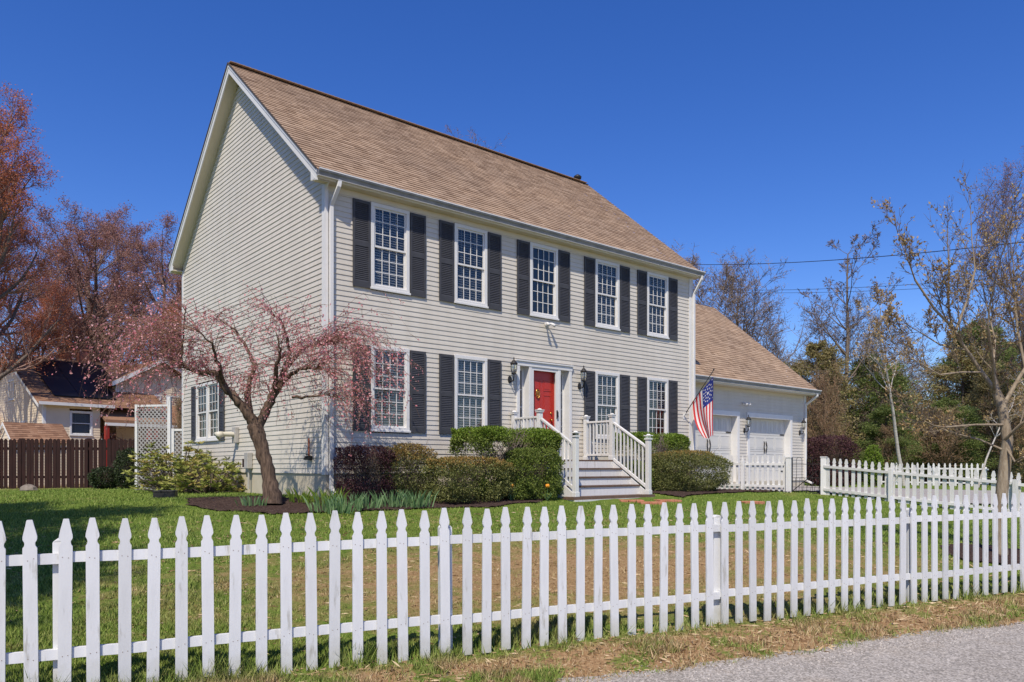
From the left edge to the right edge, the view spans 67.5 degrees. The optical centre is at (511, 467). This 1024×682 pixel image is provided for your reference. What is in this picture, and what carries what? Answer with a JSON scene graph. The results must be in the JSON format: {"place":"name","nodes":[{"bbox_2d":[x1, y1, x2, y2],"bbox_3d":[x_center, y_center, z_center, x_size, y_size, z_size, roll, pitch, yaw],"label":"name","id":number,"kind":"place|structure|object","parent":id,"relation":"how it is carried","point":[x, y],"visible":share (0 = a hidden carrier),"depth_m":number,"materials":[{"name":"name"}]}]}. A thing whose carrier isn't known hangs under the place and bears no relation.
{"place":"outdoors","nodes":[
{"label":"outdoors","id":0,"kind":"place"},
{"bbox_2d":[0,480,1023,681],"bbox_3d":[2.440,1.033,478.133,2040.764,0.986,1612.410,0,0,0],"label":"ground","id":1,"kind":"structure","parent":0,"point":[589,591],"depth_m":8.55,"materials":[{"name":"green plant"}]},
{"bbox_2d":[0,164,46,356],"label":"maple tree","id":2,"kind":"object","parent":1,"relation":"on","point":[6,276],"visible":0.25,"depth_m":45.61,"materials":[{"name":"red plant"}]},
{"bbox_2d":[20,484,37,490],"bbox_3d":[-15.170,0.665,24.063,0.491,0.294,0.454,0,0,39],"label":"rock","id":3,"kind":"object","parent":1,"relation":"on","point":[28,487],"visible":0.74,"depth_m":23.93,"materials":[{"name":"stone"}]},
{"bbox_2d":[0,422,70,485],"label":"garden shed","id":4,"kind":"structure","parent":1,"relation":"on","point":[26,431],"depth_m":31.90,"materials":[{"name":"wood"}]},
{"bbox_2d":[0,278,83,434],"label":"maple tree","id":5,"kind":"object","parent":1,"relation":"on","point":[52,336],"visible":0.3,"depth_m":39.51,"materials":[{"name":"red plant"}]},
{"bbox_2d":[0,83,91,379],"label":"maple tree","id":6,"kind":"object","parent":1,"relation":"on","point":[7,177],"visible":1,"depth_m":34.24,"materials":[{"name":"red plant"}]},
{"bbox_2d":[1,192,154,364],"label":"maple tree","id":7,"kind":"object","parent":1,"relation":"on","point":[125,209],"visible":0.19,"depth_m":52.12,"materials":[{"name":"red plant"}]},
{"bbox_2d":[0,438,164,488],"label":"board fence","id":8,"kind":"object","parent":1,"relation":"on","point":[28,461],"visible":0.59,"depth_m":27.74,"materials":[{"name":"brown wood"}]},
{"bbox_2d":[1,203,171,439],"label":"maple tree","id":9,"kind":"object","parent":1,"relation":"on","point":[88,270],"visible":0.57,"depth_m":44.02,"materials":[{"name":"red plant"}]},
{"bbox_2d":[0,349,181,483],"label":"neighbour house","id":10,"kind":"structure","parent":1,"relation":"on","point":[26,396],"depth_m":37.22,"materials":[{"name":"beige paint"}]},
{"bbox_2d":[28,358,116,399],"bbox_3d":[-21.514,-4.375,38.046,3.480,2.095,3.430,0,0,40],"label":"solar array","id":11,"kind":"object","parent":10,"relation":"on","point":[62,381],"visible":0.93,"depth_m":37.74,"materials":[{"name":"black glass"}]},
{"bbox_2d":[69,411,92,435],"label":"window","id":12,"kind":"structure","parent":10,"relation":"in","point":[81,424],"depth_m":36.32,"materials":[{"name":"white glass"}]},
{"bbox_2d":[87,463,121,488],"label":"dark bush","id":13,"kind":"object","parent":1,"relation":"on","point":[100,477],"visible":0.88,"depth_m":25.17,"materials":[{"name":"green plant"}]},
{"bbox_2d":[112,447,147,488],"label":"dark bush","id":14,"kind":"object","parent":1,"relation":"on","point":[124,457],"visible":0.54,"depth_m":25.01,"materials":[{"name":"green plant"}]},
{"bbox_2d":[83,210,181,384],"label":"maple tree","id":15,"kind":"object","parent":1,"relation":"on","point":[140,266],"visible":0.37,"depth_m":42.38,"materials":[{"name":"red plant"}]},
{"bbox_2d":[106,241,181,360],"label":"maple tree","id":16,"kind":"object","parent":1,"relation":"on","point":[170,251],"depth_m":48.12,"materials":[{"name":"red plant"}]},
{"bbox_2d":[110,297,181,444],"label":"maple tree","id":17,"kind":"object","parent":1,"relation":"on","point":[180,337],"visible":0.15,"depth_m":40.17,"materials":[{"name":"red plant"}]},
{"bbox_2d":[135,397,171,489],"bbox_3d":[-10.259,-0.669,21.904,1.139,2.662,0.070,0,0,11],"label":"lattice screen","id":18,"kind":"object","parent":1,"relation":"on","point":[168,423],"visible":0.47,"depth_m":21.90,"materials":[{"name":"white paint"}]},
{"bbox_2d":[152,490,177,497],"bbox_3d":[-6.523,0.506,14.420,0.400,0.140,0.280,0,0,-11],"label":"black crate","id":19,"kind":"object","parent":1,"relation":"on","point":[164,493],"visible":0.88,"depth_m":14.30,"materials":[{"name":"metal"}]},
{"bbox_2d":[120,441,214,492],"bbox_3d":[-8.344,-0.002,19.006,2.457,1.355,1.838,0,0,0],"label":"rhododendron","id":20,"kind":"object","parent":1,"relation":"on","point":[151,481],"visible":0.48,"depth_m":18.67,"materials":[{"name":"green plant"}]},
{"bbox_2d":[155,382,181,457],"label":"brush shrub","id":21,"kind":"object","parent":1,"relation":"on","point":[178,414],"visible":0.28,"depth_m":26.86,"materials":[{"name":"brown plant"}]},
{"bbox_2d":[171,428,181,477],"bbox_3d":[-9.380,-0.319,21.729,0.563,1.962,0.070,0,0,6],"label":"lattice screen","id":22,"kind":"object","parent":1,"relation":"on","point":[173,439],"visible":0.3,"depth_m":21.73,"materials":[{"name":"white paint"}]},
{"bbox_2d":[158,456,245,493],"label":"rhododendron","id":23,"kind":"object","parent":1,"relation":"on","point":[192,482],"visible":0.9,"depth_m":17.39,"materials":[{"name":"green plant"}]},
{"bbox_2d":[323,497,354,513],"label":"iris clump","id":24,"kind":"object","parent":1,"relation":"on","point":[347,508],"visible":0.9,"depth_m":12.36,"materials":[{"name":"green plant"}]},
{"bbox_2d":[185,494,546,513],"bbox_3d":[-2.465,0.636,14.362,6.716,0.234,2.631,0,0,-30],"label":"mulch bed","id":25,"kind":"object","parent":1,"relation":"on","point":[226,503],"visible":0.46,"depth_m":13.39,"materials":[{"name":"brown soil"}]},
{"bbox_2d":[45,271,422,503],"bbox_3d":[-4.499,-1.293,13.048,5.891,3.882,3.736,0,0,-9],"label":"weeping cherry","id":26,"kind":"object","parent":25,"relation":"on","point":[263,456],"visible":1,"depth_m":12.97,"materials":[{"name":"pink plant"}]},
{"bbox_2d":[234,494,268,505],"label":"iris clump","id":27,"kind":"object","parent":25,"relation":"on","point":[249,501],"visible":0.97,"depth_m":13.02,"materials":[{"name":"green plant"}]},
{"bbox_2d":[285,487,318,502],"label":"iris clump","id":28,"kind":"object","parent":25,"relation":"on","point":[292,497],"visible":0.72,"depth_m":13.63,"materials":[{"name":"green plant"}]},
{"bbox_2d":[300,490,338,505],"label":"iris clump","id":29,"kind":"object","parent":25,"relation":"on","point":[317,495],"visible":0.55,"depth_m":13.26,"materials":[{"name":"green plant"}]},
{"bbox_2d":[302,494,338,511],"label":"iris clump","id":30,"kind":"object","parent":25,"relation":"on","point":[316,504],"visible":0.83,"depth_m":12.53,"materials":[{"name":"green plant"}]},
{"bbox_2d":[307,486,352,504],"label":"iris clump","id":31,"kind":"object","parent":25,"relation":"on","point":[314,495],"visible":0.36,"depth_m":13.43,"materials":[{"name":"green plant"}]},
{"bbox_2d":[330,491,366,510],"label":"iris clump","id":32,"kind":"object","parent":25,"relation":"on","point":[359,505],"visible":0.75,"depth_m":12.76,"materials":[{"name":"green plant"}]},
{"bbox_2d":[332,439,400,500],"bbox_3d":[-2.742,0.070,14.286,1.196,1.223,0.967,0,0,-40],"label":"bare shrub","id":33,"kind":"object","parent":25,"relation":"on","point":[365,484],"visible":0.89,"depth_m":14.16,"materials":[{"name":"purple plant"}]},
{"bbox_2d":[348,492,385,508],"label":"iris clump","id":34,"kind":"object","parent":25,"relation":"on","point":[376,504],"visible":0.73,"depth_m":13.09,"materials":[{"name":"green plant"}]},
{"bbox_2d":[368,488,408,506],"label":"iris clump","id":35,"kind":"object","parent":25,"relation":"on","point":[390,502],"visible":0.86,"depth_m":13.42,"materials":[{"name":"green plant"}]},
{"bbox_2d":[376,439,438,499],"bbox_3d":[-2.009,0.043,14.779,1.208,1.305,1.095,0,0,-40],"label":"clipped shrub","id":36,"kind":"object","parent":25,"relation":"on","point":[412,461],"visible":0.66,"depth_m":14.54,"materials":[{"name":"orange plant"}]},
{"bbox_2d":[391,490,426,507],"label":"iris clump","id":37,"kind":"object","parent":25,"relation":"on","point":[416,502],"visible":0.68,"depth_m":13.48,"materials":[{"name":"green plant"}]},
{"bbox_2d":[401,489,438,507],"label":"iris clump","id":38,"kind":"object","parent":25,"relation":"on","point":[427,499],"visible":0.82,"depth_m":13.60,"materials":[{"name":"green plant"}]},
{"bbox_2d":[417,452,520,503],"bbox_3d":[-0.844,0.207,14.761,2.079,1.028,1.258,0,0,-40],"label":"clipped shrub","id":39,"kind":"object","parent":25,"relation":"on","point":[447,467],"visible":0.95,"depth_m":14.47,"materials":[{"name":"green plant"}]},
{"bbox_2d":[447,422,561,497],"bbox_3d":[-0.139,-0.144,15.737,2.362,1.639,1.278,0,0,-40],"label":"tall hedge","id":40,"kind":"object","parent":25,"relation":"on","point":[476,438],"visible":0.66,"depth_m":15.38,"materials":[{"name":"green plant"}]},
{"bbox_2d":[498,446,565,499],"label":"clipped shrub","id":41,"kind":"object","parent":25,"relation":"on","point":[539,460],"visible":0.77,"depth_m":15.31,"materials":[{"name":"green plant"}]},
{"bbox_2d":[445,125,508,150],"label":"bare tree","id":42,"kind":"object","parent":1,"relation":"on","point":[470,135],"visible":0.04,"depth_m":55.99,"materials":[{"name":"brown plant"}]},
{"bbox_2d":[168,61,821,497],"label":"colonial house","id":43,"kind":"structure","parent":1,"relation":"on","point":[484,265],"depth_m":17.59,"materials":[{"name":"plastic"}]},
{"bbox_2d":[195,383,217,441],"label":"window","id":44,"kind":"structure","parent":43,"relation":"in","point":[201,403],"depth_m":19.93,"materials":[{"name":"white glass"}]},
{"bbox_2d":[206,380,228,441],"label":"window","id":45,"kind":"structure","parent":43,"relation":"in","point":[209,438],"depth_m":19.29,"materials":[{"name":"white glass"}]},
{"bbox_2d":[214,427,238,442],"bbox_3d":[-6.575,-0.745,17.620,0.518,0.370,0.200,0,0,-40],"label":"vent pipe","id":46,"kind":"object","parent":43,"relation":"attached to","point":[234,434],"visible":1,"depth_m":17.66,"materials":[{"name":"grey plastic"}]},
{"bbox_2d":[242,452,251,488],"bbox_3d":[-5.946,0.080,17.182,0.120,0.820,0.360,0,0,-40],"label":"meter box","id":47,"kind":"object","parent":43,"relation":"attached to","point":[247,462],"visible":1,"depth_m":17.07,"materials":[{"name":"grey plastic"}]},
{"bbox_2d":[370,202,410,295],"bbox_3d":[-2.545,-4.345,15.421,0.926,1.710,0.435,0,0,-40],"label":"window","id":48,"kind":"structure","parent":43,"relation":"in","point":[390,226],"depth_m":15.49,"materials":[{"name":"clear glass"}]},
{"bbox_2d":[371,345,410,432],"bbox_3d":[-2.545,-1.550,15.421,0.926,1.700,0.435,0,0,-40],"label":"window","id":49,"kind":"structure","parent":43,"relation":"in","point":[403,424],"depth_m":15.48,"materials":[{"name":"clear glass"}]},
{"bbox_2d":[454,354,486,428],"bbox_3d":[-1.005,-1.550,16.717,0.926,1.700,0.435,0,0,-40],"label":"window","id":50,"kind":"structure","parent":43,"relation":"in","point":[470,372],"depth_m":16.75,"materials":[{"name":"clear glass"}]},
{"bbox_2d":[454,223,488,308],"bbox_3d":[-1.005,-4.345,16.717,0.926,1.710,0.435,0,0,-40],"label":"window","id":51,"kind":"structure","parent":43,"relation":"in","point":[470,243],"depth_m":16.81,"materials":[{"name":"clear glass"}]},
{"bbox_2d":[508,357,517,382],"bbox_3d":[0.024,-2.191,17.194,0.180,0.598,0.240,0,0,-40],"label":"wall lantern","id":52,"kind":"object","parent":43,"relation":"attached to","point":[514,363],"depth_m":17.17,"materials":[{"name":"black metal"}]},
{"bbox_2d":[529,242,558,320],"bbox_3d":[0.633,-4.345,18.096,0.926,1.710,0.435,0,0,-40],"label":"window","id":53,"kind":"structure","parent":43,"relation":"in","point":[543,259],"depth_m":18.28,"materials":[{"name":"clear glass"}]},
{"bbox_2d":[534,370,553,446],"bbox_3d":[0.702,-1.260,18.051,0.824,2.116,0.105,0,0,-40],"label":"front door","id":54,"kind":"structure","parent":43,"relation":"in","point":[543,381],"depth_m":18.13,"materials":[{"name":"red paint"}]},
{"bbox_2d":[532,367,558,450],"bbox_3d":[0.783,-1.260,17.950,0.824,2.116,0.098,0,0,-40],"label":"storm door","id":55,"kind":"structure","parent":43,"relation":"in","point":[533,368],"depth_m":18.17,"materials":[{"name":"white glass"}]},
{"bbox_2d":[578,366,586,389],"bbox_3d":[1.722,-2.191,18.624,0.180,0.598,0.240,0,0,-40],"label":"wall lantern","id":56,"kind":"object","parent":43,"relation":"attached to","point":[584,370],"depth_m":18.59,"materials":[{"name":"black metal"}]},
{"bbox_2d":[595,371,619,439],"bbox_3d":[2.293,-1.550,19.497,0.926,1.700,0.435,0,0,-40],"label":"window","id":57,"kind":"structure","parent":43,"relation":"in","point":[607,384],"depth_m":19.55,"materials":[{"name":"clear glass"}]},
{"bbox_2d":[595,258,620,330],"bbox_3d":[2.293,-4.345,19.497,0.926,1.710,0.435,0,0,-40],"label":"window","id":58,"kind":"structure","parent":43,"relation":"in","point":[607,274],"depth_m":19.56,"materials":[{"name":"clear glass"}]},
{"bbox_2d":[647,377,668,439],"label":"window","id":59,"kind":"structure","parent":43,"relation":"in","point":[657,388],"depth_m":20.87,"materials":[{"name":"clear glass"}]},
{"bbox_2d":[647,271,669,338],"bbox_3d":[3.806,-4.345,20.767,0.926,1.710,0.435,0,0,-40],"label":"window","id":60,"kind":"structure","parent":43,"relation":"in","point":[657,284],"depth_m":20.86,"materials":[{"name":"clear glass"}]},
{"bbox_2d":[683,369,714,437],"bbox_3d":[5.101,-1.725,20.987,0.147,1.880,1.039,0,0,-40],"label":"flag","id":61,"kind":"object","parent":43,"relation":"attached to","point":[702,402],"visible":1,"depth_m":20.83,"materials":[{"name":"multicoloured fabric"}]},
{"bbox_2d":[695,415,730,481],"bbox_3d":[6.002,-0.520,23.430,2.440,2.152,0.090,0,0,-40],"label":"garage door","id":62,"kind":"structure","parent":43,"relation":"in","point":[721,424],"depth_m":23.77,"materials":[{"name":"paint"}]},
{"bbox_2d":[750,418,783,480],"bbox_3d":[8.403,-0.520,25.456,2.440,2.152,0.090,0,0,-40],"label":"garage door","id":63,"kind":"structure","parent":43,"relation":"in","point":[772,445],"depth_m":25.51,"materials":[{"name":"paint"}]},
{"bbox_2d":[0,493,1023,681],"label":"picket fence","id":64,"kind":"object","parent":1,"relation":"on","point":[63,556],"visible":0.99,"depth_m":5.76,"materials":[{"name":"white paint"}]},
{"bbox_2d":[3,507,1023,681],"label":"dry litter","id":65,"kind":"object","parent":1,"relation":"on","point":[789,629],"visible":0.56,"depth_m":6.86,"materials":[{"name":"brown plant"}]},
{"bbox_2d":[510,408,654,501],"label":"porch steps","id":66,"kind":"structure","parent":1,"relation":"on","point":[586,479],"depth_m":17.20,"materials":[{"name":"white paint"}]},
{"bbox_2d":[652,488,786,496],"bbox_3d":[4.614,0.603,19.649,4.942,0.132,2.779,0,0,-39],"label":"mulch bed","id":67,"kind":"object","parent":1,"relation":"on","point":[680,493],"visible":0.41,"depth_m":18.45,"materials":[{"name":"brown soil"}]},
{"bbox_2d":[622,460,654,488],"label":"clipped shrub","id":68,"kind":"object","parent":67,"relation":"on","point":[652,469],"visible":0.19,"depth_m":18.22,"materials":[{"name":"green plant"}]},
{"bbox_2d":[615,429,690,489],"bbox_3d":[3.588,-0.161,19.566,2.423,1.637,0.892,0,0,-40],"label":"tall hedge","id":69,"kind":"object","parent":67,"relation":"on","point":[664,442],"visible":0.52,"depth_m":19.54,"materials":[{"name":"green plant"}]},
{"bbox_2d":[651,448,733,491],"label":"round bush","id":70,"kind":"object","parent":67,"relation":"on","point":[706,460],"visible":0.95,"depth_m":18.72,"materials":[{"name":"green plant"}]},
{"bbox_2d":[664,240,795,348],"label":"bare tree","id":71,"kind":"object","parent":1,"relation":"on","point":[723,288],"visible":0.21,"depth_m":40.91,"materials":[{"name":"brown plant"}]},
{"bbox_2d":[716,455,785,491],"bbox_3d":[6.430,0.329,20.905,2.023,1.339,0.144,0,0,37],"label":"picket fence","id":72,"kind":"object","parent":1,"relation":"on","point":[757,485],"visible":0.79,"depth_m":20.78,"materials":[{"name":"white paint"}]},
{"bbox_2d":[690,246,836,364],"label":"bare tree","id":73,"kind":"object","parent":1,"relation":"on","point":[767,331],"visible":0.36,"depth_m":42.86,"materials":[{"name":"beige plant"}]},
{"bbox_2d":[785,457,791,492],"bbox_3d":[7.330,0.296,20.280,0.164,1.142,0.164,0,0,30],"label":"gate post","id":74,"kind":"object","parent":1,"relation":"on","point":[788,474],"visible":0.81,"depth_m":20.22,"materials":[{"name":"white paint"}]},
{"bbox_2d":[792,457,820,493],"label":"iron gate","id":75,"kind":"structure","parent":74,"relation":"attached to","point":[796,486],"depth_m":20.06,"materials":[{"name":"black metal"}]},
{"bbox_2d":[820,457,827,494],"bbox_3d":[8.060,0.315,19.800,0.164,1.181,0.164,0,0,30],"label":"gate post","id":76,"kind":"object","parent":1,"relation":"on","point":[823,472],"visible":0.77,"depth_m":19.74,"materials":[{"name":"white paint"}]},
{"bbox_2d":[806,357,850,459],"bbox_3d":[13.628,-1.934,33.584,2.596,5.794,2.604,0,0,-28],"label":"brush shrub","id":77,"kind":"object","parent":1,"relation":"on","point":[825,418],"visible":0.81,"depth_m":33.27,"materials":[{"name":"brown plant"}]},
{"bbox_2d":[784,339,875,481],"bbox_3d":[14.909,-2.654,36.820,5.694,6.970,5.189,0,0,0],"label":"pine tree","id":78,"kind":"object","parent":1,"relation":"on","point":[812,351],"visible":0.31,"depth_m":36.50,"materials":[{"name":"green plant"}]},
{"bbox_2d":[805,432,861,485],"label":"purple hedge","id":79,"kind":"object","parent":1,"relation":"on","point":[845,448],"visible":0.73,"depth_m":28.25,"materials":[{"name":"brown"}]},
{"bbox_2d":[796,220,903,466],"bbox_3d":[16.341,-5.446,37.851,4.884,12.954,3.424,0,0,-14],"label":"tall bare tree","id":80,"kind":"object","parent":1,"relation":"on","point":[859,245],"visible":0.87,"depth_m":37.49,"materials":[{"name":"brown plant"}]},
{"bbox_2d":[763,281,947,437],"bbox_3d":[16.865,-3.916,39.373,8.480,9.758,8.502,0,0,-3],"label":"bare tree","id":81,"kind":"object","parent":1,"relation":"on","point":[853,321],"visible":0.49,"depth_m":38.15,"materials":[{"name":"beige plant"}]},
{"bbox_2d":[861,444,883,485],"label":"conifer bush","id":82,"kind":"object","parent":1,"relation":"on","point":[873,454],"visible":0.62,"depth_m":29.36,"materials":[{"name":"green plant"}]},
{"bbox_2d":[839,353,924,480],"bbox_3d":[18.244,-2.451,37.801,5.199,6.741,5.565,0,0,-38],"label":"pine tree","id":83,"kind":"object","parent":1,"relation":"on","point":[873,396],"visible":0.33,"depth_m":37.37,"materials":[{"name":"green plant"}]},
{"bbox_2d":[852,284,921,485],"bbox_3d":[13.964,-2.783,28.742,3.041,7.698,2.688,0,0,0],"label":"birch tree","id":84,"kind":"object","parent":1,"relation":"on","point":[879,342],"visible":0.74,"depth_m":28.88,"materials":[{"name":"white plant"}]},
{"bbox_2d":[862,419,912,465],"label":"brush shrub","id":85,"kind":"object","parent":1,"relation":"on","point":[889,433],"visible":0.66,"depth_m":33.40,"materials":[{"name":"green plant"}]},
{"bbox_2d":[847,363,927,475],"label":"pine tree","id":86,"kind":"object","parent":1,"relation":"on","point":[915,393],"visible":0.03,"depth_m":43.31,"materials":[{"name":"green plant"}]},
{"bbox_2d":[847,403,929,483],"bbox_3d":[16.608,-0.968,34.208,3.433,3.709,3.675,0,0,15],"label":"pine tree","id":87,"kind":"object","parent":1,"relation":"on","point":[879,412],"visible":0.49,"depth_m":33.75,"materials":[{"name":"green plant"}]},
{"bbox_2d":[847,308,948,426],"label":"bare tree","id":88,"kind":"object","parent":1,"relation":"on","point":[912,377],"visible":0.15,"depth_m":47.86,"materials":[{"name":"beige plant"}]},
{"bbox_2d":[807,392,1023,483],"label":"undergrowth","id":89,"kind":"object","parent":1,"relation":"on","point":[1021,479],"visible":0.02,"depth_m":40.90,"materials":[{"name":"plant"}]},
{"bbox_2d":[823,458,1023,512],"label":"picket fence","id":90,"kind":"object","parent":1,"relation":"on","point":[1016,484],"visible":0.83,"depth_m":18.00,"materials":[{"name":"white paint"}]},
{"bbox_2d":[881,463,988,485],"bbox_3d":[17.747,0.483,32.302,4.037,1.372,0.147,0,0,22],"label":"picket fence","id":91,"kind":"object","parent":1,"relation":"on","point":[955,468],"visible":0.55,"depth_m":32.16,"materials":[{"name":"white paint"}]},
{"bbox_2d":[910,399,972,473],"bbox_3d":[19.242,-1.080,34.571,2.768,4.119,2.778,0,0,26],"label":"brush shrub","id":92,"kind":"object","parent":1,"relation":"on","point":[938,436],"visible":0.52,"depth_m":34.46,"materials":[{"name":"green plant"}]},
{"bbox_2d":[906,397,999,483],"bbox_3d":[20.535,-1.185,35.460,4.212,4.252,3.935,0,0,22],"label":"pine tree","id":93,"kind":"object","parent":1,"relation":"on","point":[966,410],"visible":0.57,"depth_m":35.07,"materials":[{"name":"green plant"}]},
{"bbox_2d":[893,304,1023,399],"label":"bare tree","id":94,"kind":"object","parent":1,"relation":"on","point":[994,325],"visible":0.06,"depth_m":57.65,"materials":[{"name":"beige plant"}]},
{"bbox_2d":[907,345,1023,481],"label":"pine tree","id":95,"kind":"object","parent":1,"relation":"on","point":[967,363],"visible":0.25,"depth_m":39.79,"materials":[{"name":"green plant"}]},
{"bbox_2d":[918,318,1023,477],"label":"pine tree","id":96,"kind":"object","parent":1,"relation":"on","point":[1006,357],"visible":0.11,"depth_m":42.48,"materials":[{"name":"green plant"}]},
{"bbox_2d":[939,543,1019,563],"bbox_3d":[7.220,1.250,10.915,2.100,0.168,1.890,0,0,0],"label":"mulch bed","id":97,"kind":"object","parent":1,"relation":"on","point":[951,549],"visible":0.35,"depth_m":10.92,"materials":[{"name":"brown soil"}]},
{"bbox_2d":[868,160,1023,554],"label":"budding tree","id":98,"kind":"object","parent":97,"relation":"on","point":[1006,457],"visible":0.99,"depth_m":10.89,"materials":[{"name":"brown plant"}]},
{"bbox_2d":[944,141,1023,420],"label":"bare tree","id":99,"kind":"object","parent":1,"relation":"on","point":[1005,186],"visible":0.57,"depth_m":32.59,"materials":[{"name":"brown plant"}]},
{"bbox_2d":[947,369,1023,481],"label":"pine tree","id":100,"kind":"object","parent":1,"relation":"on","point":[981,386],"visible":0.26,"depth_m":36.59,"materials":[{"name":"green plant"}]},
{"bbox_2d":[973,388,1023,484],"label":"brush shrub","id":101,"kind":"object","parent":1,"relation":"on","point":[998,440],"visible":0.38,"depth_m":35.32,"materials":[{"name":"brown plant"}]},
{"bbox_2d":[978,384,1023,487],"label":"birch tree","id":102,"kind":"object","parent":1,"relation":"on","point":[1013,414],"visible":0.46,"depth_m":28.93,"materials":[{"name":"white plant"}]},
{"bbox_2d":[1003,357,1023,415],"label":"tree","id":103,"kind":"object","parent":1,"relation":"on","point":[1015,373],"visible":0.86,"depth_m":33.04,"materials":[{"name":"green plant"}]},
{"bbox_2d":[0,0,1023,461],"label":"sky","id":104,"kind":"structure","parent":0,"point":[771,128],"materials":[{"name":"blue"}]},
{"bbox_2d":[556,620,1023,681],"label":"road","id":105,"kind":"structure","parent":0,"point":[984,659],"depth_m":5.72,"materials":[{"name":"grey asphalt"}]},
{"bbox_2d":[696,241,1023,264],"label":"overhead wire","id":106,"kind":"object","parent":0,"point":[846,259],"visible":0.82,"depth_m":32.84,"materials":[{"name":"black metal"}]},
{"bbox_2d":[719,486,1023,503],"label":"driveway","id":107,"kind":"structure","parent":0,"point":[917,493],"depth_m":21.46,"materials":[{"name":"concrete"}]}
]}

